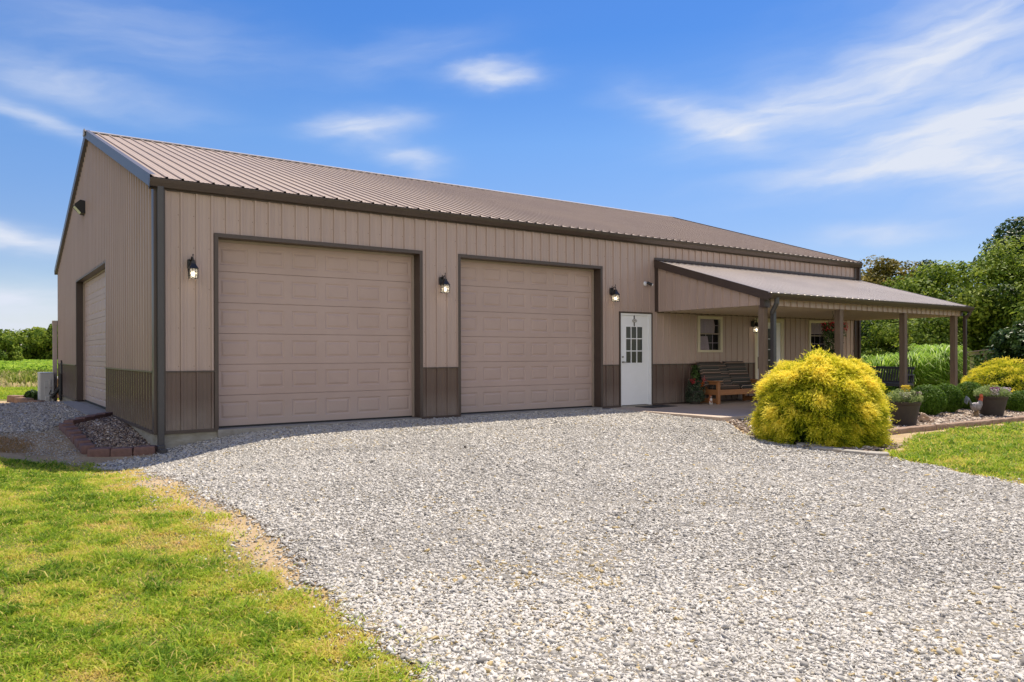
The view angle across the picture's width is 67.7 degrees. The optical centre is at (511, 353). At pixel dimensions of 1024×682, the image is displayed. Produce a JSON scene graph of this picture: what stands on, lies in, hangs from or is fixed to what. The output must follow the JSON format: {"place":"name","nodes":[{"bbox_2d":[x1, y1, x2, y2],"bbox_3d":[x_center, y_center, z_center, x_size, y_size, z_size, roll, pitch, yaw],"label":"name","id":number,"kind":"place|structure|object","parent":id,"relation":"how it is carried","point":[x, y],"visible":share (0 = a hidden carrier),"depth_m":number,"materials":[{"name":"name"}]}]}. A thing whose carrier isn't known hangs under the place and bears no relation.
{"place":"outdoors","nodes":[
{"label":"outdoors","id":0,"kind":"place"},
{"bbox_2d":[0,436,48,452],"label":"dry grass","id":1,"kind":"structure","parent":0,"point":[2,449],"depth_m":11.71,"materials":[{"name":"brown plant"}]},
{"bbox_2d":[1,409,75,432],"bbox_3d":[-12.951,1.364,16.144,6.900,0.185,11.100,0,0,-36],"label":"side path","id":2,"kind":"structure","parent":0,"point":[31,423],"depth_m":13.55,"materials":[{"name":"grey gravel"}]},
{"bbox_2d":[0,371,1023,681],"bbox_3d":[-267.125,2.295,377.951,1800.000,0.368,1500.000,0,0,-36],"label":"ground","id":3,"kind":"structure","parent":0,"point":[272,545],"depth_m":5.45,"materials":[{"name":"green plant"}]},
{"bbox_2d":[7,395,16,401],"bbox_3d":[-15.886,1.447,24.430,0.754,0.245,0.256,0,1,34],"label":"edging rock","id":4,"kind":"object","parent":3,"relation":"on","point":[8,398],"visible":0.27,"depth_m":24.44,"materials":[{"name":"brown stone"}]},
{"bbox_2d":[0,335,24,360],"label":"tree","id":5,"kind":"object","parent":3,"relation":"on","point":[13,351],"visible":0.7,"depth_m":91.63,"materials":[{"name":"green plant"}]},
{"bbox_2d":[11,395,23,402],"bbox_3d":[-15.422,1.436,23.901,0.305,0.264,0.506,-1,1,-6],"label":"edging rock","id":6,"kind":"object","parent":3,"relation":"on","point":[12,399],"visible":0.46,"depth_m":23.67,"materials":[{"name":"brown stone"}]},
{"bbox_2d":[0,326,46,359],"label":"tree","id":7,"kind":"object","parent":3,"relation":"on","point":[22,339],"visible":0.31,"depth_m":130.48,"materials":[{"name":"green plant"}]},
{"bbox_2d":[14,397,33,402],"bbox_3d":[-14.956,1.454,23.375,0.904,0.224,0.284,0,-1,39],"label":"edging rock","id":8,"kind":"object","parent":3,"relation":"on","point":[18,399],"visible":0.51,"depth_m":23.23,"materials":[{"name":"brown stone"}]},
{"bbox_2d":[0,368,57,386],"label":"weeds","id":9,"kind":"object","parent":3,"relation":"on","point":[28,378],"visible":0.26,"depth_m":38.21,"materials":[{"name":"green plant"}]},
{"bbox_2d":[0,359,57,372],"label":"crop field","id":10,"kind":"structure","parent":3,"relation":"on","point":[25,364],"depth_m":55.61,"materials":[{"name":"green plant"}]},
{"bbox_2d":[0,385,58,399],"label":"back lawn grass","id":11,"kind":"structure","parent":3,"relation":"on","point":[13,390],"depth_m":31.57,"materials":[{"name":"green plant"}]},
{"bbox_2d":[24,389,37,399],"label":"leafy plant","id":12,"kind":"object","parent":3,"relation":"on","point":[32,393],"visible":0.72,"depth_m":23.93,"materials":[{"name":"green plant"}]},
{"bbox_2d":[21,400,45,401],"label":"edging rock","id":13,"kind":"object","parent":3,"relation":"on","point":[33,400],"visible":0.43,"depth_m":22.57,"materials":[{"name":"grey stone"}]},
{"bbox_2d":[26,323,57,359],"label":"tree","id":14,"kind":"object","parent":3,"relation":"on","point":[42,339],"visible":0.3,"depth_m":127.74,"materials":[{"name":"green plant"}]},
{"bbox_2d":[0,401,89,432],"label":"side gravel","id":15,"kind":"structure","parent":3,"relation":"on","point":[41,415],"depth_m":15.58,"materials":[{"name":"grey gravel"}]},
{"bbox_2d":[37,372,58,401],"bbox_3d":[-14.248,0.975,23.756,0.837,1.104,1.171,0,0,-36],"label":"heat pump","id":16,"kind":"object","parent":3,"relation":"on","point":[46,392],"visible":0.71,"depth_m":23.32,"materials":[{"name":"grey metal"}]},
{"bbox_2d":[59,423,74,430],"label":"edging block","id":17,"kind":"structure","parent":3,"relation":"on","point":[61,425],"depth_m":13.34,"materials":[{"name":"red brick"}]},
{"bbox_2d":[62,426,77,434],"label":"edging block","id":18,"kind":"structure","parent":3,"relation":"on","point":[64,428],"depth_m":13.04,"materials":[{"name":"red brick"}]},
{"bbox_2d":[63,419,83,424],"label":"edging block","id":19,"kind":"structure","parent":3,"relation":"on","point":[75,421],"depth_m":13.82,"materials":[{"name":"red brick"}]},
{"bbox_2d":[66,429,81,439],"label":"edging block","id":20,"kind":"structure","parent":3,"relation":"on","point":[73,431],"depth_m":12.74,"materials":[{"name":"brown brick"}]},
{"bbox_2d":[70,434,85,443],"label":"edging block","id":21,"kind":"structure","parent":3,"relation":"on","point":[73,436],"depth_m":12.44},
{"bbox_2d":[62,401,101,414],"bbox_3d":[-10.175,1.490,18.035,0.375,0.478,5.450,0,0,-36],"label":"door apron","id":22,"kind":"object","parent":3,"relation":"on","point":[80,407],"depth_m":17.82,"materials":[{"name":"concrete"}]},
{"bbox_2d":[74,438,90,448],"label":"edging block","id":23,"kind":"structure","parent":3,"relation":"on","point":[77,441],"depth_m":12.16,"materials":[{"name":"brown brick"}]},
{"bbox_2d":[75,416,94,421],"bbox_3d":[-8.025,1.253,14.329,0.198,0.154,0.387,-1,-1,-3],"label":"edging block","id":24,"kind":"object","parent":3,"relation":"on","point":[86,418],"depth_m":14.25,"materials":[{"name":"red brick"}]},
{"bbox_2d":[78,443,94,453],"bbox_3d":[-6.673,1.488,11.969,0.198,0.154,0.360,0,1,-37],"label":"edging block","id":25,"kind":"object","parent":3,"relation":"on","point":[83,448],"depth_m":11.84,"materials":[{"name":"brown brick"}]},
{"bbox_2d":[86,414,104,418],"bbox_3d":[-8.046,1.243,14.728,0.198,0.154,0.386,-1,0,-1],"label":"edging block","id":26,"kind":"object","parent":3,"relation":"on","point":[96,416],"depth_m":14.72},
{"bbox_2d":[87,447,111,456],"bbox_3d":[-6.336,1.525,11.764,0.334,0.156,0.197,-1,2,-6],"label":"edging block","id":27,"kind":"object","parent":3,"relation":"on","point":[99,452],"depth_m":11.68,"materials":[{"name":"brown brick"}]},
{"bbox_2d":[58,415,149,447],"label":"bed pebbles","id":28,"kind":"object","parent":3,"relation":"on","point":[123,433],"visible":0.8,"depth_m":13.05,"materials":[{"name":"grey gravel"}]},
{"bbox_2d":[96,412,112,416],"bbox_3d":[-8.068,1.236,15.127,0.196,0.155,0.389,-1,0,-2],"label":"edging block","id":29,"kind":"object","parent":3,"relation":"on","point":[108,414],"depth_m":15.08,"materials":[{"name":"red brick"}]},
{"bbox_2d":[110,447,133,456],"bbox_3d":[-5.996,1.521,11.793,0.331,0.154,0.198,-2,0,-2],"label":"edging block","id":30,"kind":"object","parent":3,"relation":"on","point":[121,451],"depth_m":11.70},
{"bbox_2d":[133,445,156,455],"bbox_3d":[-5.654,1.496,11.817,0.332,0.154,0.197,-1,1,-2],"label":"edging block","id":31,"kind":"object","parent":3,"relation":"on","point":[139,450],"depth_m":11.72,"materials":[{"name":"brown brick"}]},
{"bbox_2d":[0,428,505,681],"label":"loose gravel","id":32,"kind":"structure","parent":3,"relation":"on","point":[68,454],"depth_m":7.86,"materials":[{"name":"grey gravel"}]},
{"bbox_2d":[95,466,444,681],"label":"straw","id":33,"kind":"object","parent":3,"relation":"on","point":[172,490],"visible":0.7,"depth_m":5.24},
{"bbox_2d":[52,129,974,453],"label":"metal building","id":34,"kind":"structure","parent":3,"relation":"on","point":[312,295],"depth_m":15.38,"materials":[{"name":"beige paint"}]},
{"bbox_2d":[59,360,62,399],"bbox_3d":[-13.672,0.790,23.128,0.109,1.201,0.100,0,0,-36],"label":"conduit box","id":35,"kind":"object","parent":34,"relation":"attached to","point":[61,383],"visible":1,"depth_m":23.09,"materials":[{"name":"black metal"}]},
{"bbox_2d":[73,200,84,214],"bbox_3d":[-10.559,-3.580,18.639,0.265,0.326,0.340,0,0,-36],"label":"wall pack light","id":36,"kind":"object","parent":34,"relation":"attached to","point":[79,207],"visible":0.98,"depth_m":18.52,"materials":[{"name":"black metal"}]},
{"bbox_2d":[84,272,105,408],"bbox_3d":[-9.873,-0.352,18.261,0.062,3.260,5.280,0,0,-36],"label":"overhead door","id":37,"kind":"structure","parent":34,"relation":"in","point":[95,372],"depth_m":18.67,"materials":[{"name":"paint"}]},
{"bbox_2d":[187,254,198,278],"bbox_3d":[-5.041,-1.379,12.028,0.136,0.390,0.251,0,0,-36],"label":"wall lantern","id":38,"kind":"object","parent":34,"relation":"attached to","point":[191,264],"depth_m":11.97,"materials":[{"name":"black metal"}]},
{"bbox_2d":[218,242,411,427],"bbox_3d":[-3.406,-0.353,13.633,3.720,3.220,0.062,0,0,-36],"label":"overhead door","id":39,"kind":"structure","parent":34,"relation":"in","point":[306,335],"depth_m":13.51,"materials":[{"name":"paint"}]},
{"bbox_2d":[439,273,449,292],"bbox_3d":[-1.314,-1.367,14.691,0.136,0.390,0.251,0,0,-36],"label":"wall lantern","id":40,"kind":"object","parent":34,"relation":"attached to","point":[443,281],"depth_m":14.63,"materials":[{"name":"black metal"}]},
{"bbox_2d":[461,261,592,413],"bbox_3d":[0.333,-0.366,16.305,3.722,3.220,0.062,0,0,-36],"label":"overhead door","id":41,"kind":"structure","parent":34,"relation":"in","point":[526,332],"depth_m":16.24,"materials":[{"name":"paint"}]},
{"bbox_2d":[610,284,619,301],"bbox_3d":[2.306,-1.378,17.279,0.136,0.390,0.251,0,0,-36],"label":"wall lantern","id":42,"kind":"object","parent":34,"relation":"attached to","point":[613,292],"depth_m":17.21,"materials":[{"name":"black metal"}]},
{"bbox_2d":[622,315,647,404],"bbox_3d":[2.872,0.144,17.799,0.883,2.075,0.110,0,0,-36],"label":"entry door","id":43,"kind":"structure","parent":34,"relation":"in","point":[634,338],"depth_m":17.82,"materials":[{"name":"white paint"}]},
{"bbox_2d":[643,281,652,285],"bbox_3d":[3.202,-1.649,17.925,0.226,0.119,0.115,0,0,19],"label":"security camera","id":44,"kind":"object","parent":34,"relation":"attached to","point":[645,283],"visible":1,"depth_m":17.90,"materials":[{"name":"white paint"}]},
{"bbox_2d":[697,316,722,351],"bbox_3d":[4.866,-0.499,19.510,0.935,0.911,0.546,0,0,-36],"label":"window","id":45,"kind":"structure","parent":34,"relation":"in","point":[709,328],"depth_m":19.40,"materials":[{"name":"beige plastic"}]},
{"bbox_2d":[751,318,757,332],"bbox_3d":[6.433,-0.762,20.226,0.136,0.390,0.251,0,0,-36],"label":"wall lantern","id":46,"kind":"object","parent":34,"relation":"attached to","point":[753,325],"depth_m":20.17,"materials":[{"name":"black metal"}]},
{"bbox_2d":[768,323,779,373],"bbox_3d":[6.976,0.160,20.718,1.040,2.025,0.112,0,0,-36],"label":"entry door","id":47,"kind":"structure","parent":34,"relation":"in","point":[777,324],"depth_m":20.93,"materials":[{"name":"white paint"}]},
{"bbox_2d":[808,320,827,351],"bbox_3d":[8.700,-0.511,22.250,0.920,0.911,0.546,0,0,-36],"label":"window","id":48,"kind":"structure","parent":34,"relation":"in","point":[815,339],"depth_m":22.16,"materials":[{"name":"beige plastic"}]},
{"bbox_2d":[820,315,847,354],"bbox_3d":[7.498,-0.360,17.735,0.601,1.325,0.612,0,0,-36],"label":"hanging basket","id":49,"kind":"object","parent":34,"relation":"hanging from","point":[827,334],"visible":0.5,"depth_m":17.68,"materials":[{"name":"green metal"}]},
{"bbox_2d":[851,319,914,385],"bbox_3d":[10.341,-0.040,21.447,0.715,1.838,1.650,0,0,-36],"label":"porch swing","id":50,"kind":"object","parent":34,"relation":"hanging from","point":[894,382],"visible":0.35,"depth_m":21.41,"materials":[{"name":"paint"}]},
{"bbox_2d":[612,400,758,420],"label":"porch slab","id":51,"kind":"structure","parent":3,"relation":"on","point":[728,410],"depth_m":16.60,"materials":[{"name":"concrete"}]},
{"bbox_2d":[635,405,673,407],"bbox_3d":[3.351,1.216,17.703,0.920,0.012,0.500,0,0,-40],"label":"door mat","id":52,"kind":"object","parent":51,"relation":"on","point":[655,406],"depth_m":17.59,"materials":[{"name":"rubber"}]},
{"bbox_2d":[685,365,707,403],"bbox_3d":[4.442,0.738,18.563,0.525,0.960,0.499,0,0,-36],"label":"potted plant","id":53,"kind":"object","parent":51,"relation":"on","point":[695,394],"visible":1,"depth_m":18.47,"materials":[{"name":"green plant"}]},
{"bbox_2d":[696,361,757,403],"bbox_3d":[5.486,0.702,19.177,1.910,1.025,0.735,0,0,-36],"label":"bench","id":54,"kind":"object","parent":51,"relation":"on","point":[728,377],"visible":0.91,"depth_m":19.02,"materials":[{"name":"brown wood"}]},
{"bbox_2d":[796,442,825,446],"bbox_3d":[4.423,1.353,11.266,0.425,0.074,0.206,0,1,22],"label":"flat stone","id":55,"kind":"object","parent":3,"relation":"on","point":[802,443],"visible":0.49,"depth_m":11.24,"materials":[{"name":"stone"}]},
{"bbox_2d":[812,446,843,452],"bbox_3d":[4.494,1.362,10.825,0.407,0.074,0.207,1,0,34],"label":"flat stone","id":56,"kind":"object","parent":3,"relation":"on","point":[830,449],"visible":0.63,"depth_m":10.75,"materials":[{"name":"stone"}]},
{"bbox_2d":[841,449,868,455],"bbox_3d":[4.755,1.369,10.544,0.347,0.074,0.208,1,1,44],"label":"flat stone","id":57,"kind":"object","parent":3,"relation":"on","point":[860,452],"visible":0.65,"depth_m":10.48,"materials":[{"name":"stone"}]},
{"bbox_2d":[731,419,981,450],"bbox_3d":[8.939,1.313,15.869,13.100,0.090,3.800,0,0,-36],"label":"garden bed","id":58,"kind":"object","parent":3,"relation":"on","point":[807,440],"visible":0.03,"depth_m":12.21,"materials":[{"name":"brown soil"}]},
{"bbox_2d":[746,345,899,447],"bbox_3d":[4.832,0.614,11.988,2.380,1.570,2.405,0,0,-36],"label":"golden bush","id":59,"kind":"object","parent":58,"relation":"on","point":[820,396],"visible":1,"depth_m":11.33,"materials":[{"name":"yellow plant"}]},
{"bbox_2d":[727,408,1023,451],"bbox_3d":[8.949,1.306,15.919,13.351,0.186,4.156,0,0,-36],"label":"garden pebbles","id":60,"kind":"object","parent":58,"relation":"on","point":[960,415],"visible":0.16,"depth_m":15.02,"materials":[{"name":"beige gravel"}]},
{"bbox_2d":[884,387,902,399],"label":"boxwood","id":61,"kind":"object","parent":58,"relation":"on","point":[890,389],"visible":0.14,"depth_m":17.86,"materials":[{"name":"green plant"}]},
{"bbox_2d":[885,385,923,425],"bbox_3d":[7.265,0.947,14.162,0.663,0.752,0.667,0,0,-36],"label":"flower pot","id":62,"kind":"object","parent":58,"relation":"on","point":[906,412],"visible":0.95,"depth_m":13.97,"materials":[{"name":"plastic"}]},
{"bbox_2d":[917,412,934,422],"bbox_3d":[7.973,1.219,14.665,0.408,0.208,0.221,0,0,-11],"label":"rock","id":63,"kind":"object","parent":58,"relation":"on","point":[923,417],"visible":0.94,"depth_m":14.63,"materials":[{"name":"stone"}]},
{"bbox_2d":[907,384,947,414],"bbox_3d":[8.838,0.991,16.264,0.795,0.700,0.808,0,0,-36],"label":"boxwood","id":64,"kind":"object","parent":58,"relation":"on","point":[935,396],"visible":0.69,"depth_m":16.00,"materials":[{"name":"green plant"}]},
{"bbox_2d":[932,383,964,412],"bbox_3d":[9.637,0.987,16.968,0.714,0.698,0.734,0,0,-36],"label":"boxwood","id":65,"kind":"object","parent":58,"relation":"on","point":[955,400],"visible":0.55,"depth_m":16.71,"materials":[{"name":"green plant"}]},
{"bbox_2d":[956,381,984,408],"bbox_3d":[10.653,0.979,17.769,0.757,0.703,0.759,0,0,-36],"label":"potted plant","id":66,"kind":"object","parent":58,"relation":"on","point":[970,386],"visible":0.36,"depth_m":17.59,"materials":[{"name":"green plant"}]},
{"bbox_2d":[964,394,982,416],"bbox_3d":[9.639,1.075,15.901,0.410,0.499,0.185,0,0,-6],"label":"rooster statue","id":67,"kind":"object","parent":58,"relation":"on","point":[976,407],"visible":0.98,"depth_m":15.87,"materials":[{"name":"grey ceramic"}]},
{"bbox_2d":[960,356,1023,409],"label":"golden bush","id":68,"kind":"object","parent":58,"relation":"on","point":[1006,378],"visible":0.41,"depth_m":18.11,"materials":[{"name":"yellow plant"}]},
{"bbox_2d":[973,382,1010,415],"bbox_3d":[10.191,0.955,16.216,0.697,0.718,0.701,0,0,-36],"label":"flower pot","id":69,"kind":"object","parent":58,"relation":"on","point":[994,404],"visible":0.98,"depth_m":16.02,"materials":[{"name":"plastic"}]},
{"bbox_2d":[1006,390,1023,411],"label":"boxwood","id":70,"kind":"object","parent":58,"relation":"on","point":[1015,402],"visible":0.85,"depth_m":17.14,"materials":[{"name":"green plant"}]},
{"bbox_2d":[861,336,877,365],"bbox_3d":[13.678,0.370,32.753,4.372,2.747,4.590,0,0,-36],"label":"bush","id":71,"kind":"object","parent":3,"relation":"on","point":[863,342],"visible":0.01,"depth_m":32.15,"materials":[{"name":"green plant"}]},
{"bbox_2d":[868,451,889,456],"bbox_3d":[4.999,1.374,10.411,0.266,0.074,0.209,0,0,24],"label":"flat stone","id":72,"kind":"object","parent":3,"relation":"on","point":[875,453],"visible":0.67,"depth_m":10.34,"materials":[{"name":"stone"}]},
{"bbox_2d":[861,319,908,349],"bbox_3d":[16.915,-0.316,35.032,5.962,3.980,5.207,0,0,-21],"label":"bush","id":73,"kind":"object","parent":3,"relation":"on","point":[865,329],"visible":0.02,"depth_m":33.43,"materials":[{"name":"green plant"}]},
{"bbox_2d":[861,353,912,388],"bbox_3d":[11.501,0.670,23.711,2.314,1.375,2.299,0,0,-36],"label":"ornamental grass","id":74,"kind":"object","parent":3,"relation":"on","point":[884,362],"depth_m":23.33,"materials":[{"name":"green plant"}]},
{"bbox_2d":[859,255,924,320],"bbox_3d":[18.773,-1.726,38.778,4.854,6.633,4.601,0,0,14],"label":"tree","id":75,"kind":"object","parent":3,"relation":"on","point":[880,272],"visible":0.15,"depth_m":37.77,"materials":[{"name":"green plant"}]},
{"bbox_2d":[890,429,899,434],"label":"edging brick","id":76,"kind":"object","parent":3,"relation":"on","point":[893,432],"visible":0.3,"depth_m":12.87,"materials":[{"name":"brown brick"}]},
{"bbox_2d":[892,427,912,433],"bbox_3d":[6.712,1.325,13.136,0.393,0.117,0.177,-2,2,-33],"label":"edging brick","id":77,"kind":"object","parent":3,"relation":"on","point":[906,430],"visible":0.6,"depth_m":13.09,"materials":[{"name":"brown brick"}]},
{"bbox_2d":[875,351,949,390],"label":"ornamental grass","id":78,"kind":"object","parent":3,"relation":"on","point":[921,372],"depth_m":22.95,"materials":[{"name":"green plant"}]},
{"bbox_2d":[908,426,924,432],"bbox_3d":[7.045,1.325,13.357,0.392,0.114,0.177,0,0,-32],"label":"edging brick","id":79,"kind":"object","parent":3,"relation":"on","point":[918,428],"visible":0.65,"depth_m":13.30,"materials":[{"name":"brown brick"}]},
{"bbox_2d":[861,317,972,360],"bbox_3d":[16.421,-0.318,31.782,4.194,3.845,4.656,0,0,7],"label":"tree","id":80,"kind":"object","parent":3,"relation":"on","point":[922,331],"visible":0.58,"depth_m":30.61,"materials":[{"name":"green plant"}]},
{"bbox_2d":[919,425,935,430],"bbox_3d":[7.365,1.325,13.560,0.346,0.114,0.177,-1,0,-31],"label":"edging brick","id":81,"kind":"object","parent":3,"relation":"on","point":[930,427],"visible":0.66,"depth_m":13.50,"materials":[{"name":"brown brick"}]},
{"bbox_2d":[899,259,964,297],"bbox_3d":[21.160,-1.624,38.350,4.473,6.412,3.195,0,0,-14],"label":"tree","id":82,"kind":"object","parent":3,"relation":"on","point":[924,262],"visible":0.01,"depth_m":38.61,"materials":[{"name":"green plant"}]},
{"bbox_2d":[877,299,993,376],"bbox_3d":[20.090,-0.477,35.452,6.418,4.118,6.157,0,0,-36],"label":"bush","id":83,"kind":"object","parent":3,"relation":"on","point":[968,362],"visible":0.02,"depth_m":33.69,"materials":[{"name":"green plant"}]},
{"bbox_2d":[929,424,946,429],"bbox_3d":[7.664,1.324,13.746,0.347,0.114,0.177,3,-3,-32],"label":"edging brick","id":84,"kind":"object","parent":3,"relation":"on","point":[942,426],"visible":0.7,"depth_m":13.67,"materials":[{"name":"brown brick"}]},
{"bbox_2d":[895,343,980,389],"bbox_3d":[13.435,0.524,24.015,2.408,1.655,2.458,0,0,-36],"label":"ornamental grass","id":85,"kind":"object","parent":3,"relation":"on","point":[944,356],"depth_m":23.54,"materials":[{"name":"green plant"}]},
{"bbox_2d":[871,235,1023,367],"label":"tree","id":86,"kind":"object","parent":3,"relation":"on","point":[986,296],"visible":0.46,"depth_m":31.50,"materials":[{"name":"green plant"}]},
{"bbox_2d":[942,423,956,428],"bbox_3d":[7.960,1.324,13.932,0.347,0.115,0.178,1,-2,-33],"label":"edging brick","id":87,"kind":"object","parent":3,"relation":"on","point":[950,425],"visible":0.58,"depth_m":13.86,"materials":[{"name":"brown brick"}]},
{"bbox_2d":[951,422,966,427],"bbox_3d":[8.250,1.323,14.121,0.345,0.114,0.177,-1,-1,-34],"label":"edging brick","id":88,"kind":"object","parent":3,"relation":"on","point":[960,424],"visible":0.54,"depth_m":14.07,"materials":[{"name":"brown brick"}]},
{"bbox_2d":[962,421,979,426],"bbox_3d":[8.591,1.322,14.336,0.446,0.114,0.177,0,0,-32],"label":"edging brick","id":89,"kind":"object","parent":3,"relation":"on","point":[971,423],"visible":0.63,"depth_m":14.29,"materials":[{"name":"brown brick"}]},
{"bbox_2d":[967,349,998,381],"bbox_3d":[15.756,0.624,25.505,0.140,1.640,2.587,0,0,12],"label":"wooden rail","id":90,"kind":"object","parent":3,"relation":"on","point":[971,353],"visible":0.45,"depth_m":26.16,"materials":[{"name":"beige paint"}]},
{"bbox_2d":[974,420,991,425],"bbox_3d":[8.974,1.323,14.572,0.444,0.114,0.179,-1,1,-33],"label":"edging brick","id":91,"kind":"object","parent":3,"relation":"on","point":[985,422],"visible":0.6,"depth_m":14.52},
{"bbox_2d":[985,419,1002,423],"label":"edging brick","id":92,"kind":"object","parent":3,"relation":"on","point":[997,421],"visible":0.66,"depth_m":14.72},
{"bbox_2d":[971,320,1023,380],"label":"shrub","id":93,"kind":"object","parent":3,"relation":"on","point":[1006,343],"visible":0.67,"depth_m":23.56,"materials":[{"name":"green plant"}]},
{"bbox_2d":[971,217,1023,292],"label":"tree","id":94,"kind":"object","parent":3,"relation":"on","point":[1016,232],"visible":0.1,"depth_m":39.73,"materials":[{"name":"green plant"}]},
{"bbox_2d":[983,297,1023,336],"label":"tree","id":95,"kind":"object","parent":3,"relation":"on","point":[1019,313],"visible":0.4,"depth_m":29.57,"materials":[{"name":"green plant"}]},
{"bbox_2d":[995,418,1012,422],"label":"edging brick","id":96,"kind":"object","parent":3,"relation":"on","point":[1007,419],"visible":0.52,"depth_m":14.96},
{"bbox_2d":[1006,417,1021,421],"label":"edging brick","id":97,"kind":"object","parent":3,"relation":"on","point":[1017,419],"visible":0.52,"depth_m":15.17,"materials":[{"name":"brown brick"}]},
{"bbox_2d":[0,0,1023,344],"label":"sky","id":98,"kind":"structure","parent":0,"point":[857,130],"materials":[{"name":"blue"}]},
{"bbox_2d":[94,408,1023,681],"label":"gravel","id":99,"kind":"structure","parent":0,"point":[554,604],"depth_m":5.66,"materials":[{"name":"grey gravel"}]},
{"bbox_2d":[708,395,712,404],"bbox_3d":[4.767,1.096,18.360,0.099,0.242,0.140,0,0,-16],"label":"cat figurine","id":100,"kind":"object","parent":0,"point":[710,400],"visible":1,"depth_m":18.31,"materials":[{"name":"white ceramic"}]},
{"bbox_2d":[884,420,1023,484],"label":"side lawn grass","id":101,"kind":"structure","parent":0,"point":[978,442],"depth_m":10.83,"materials":[{"name":"green plant"}]}
]}

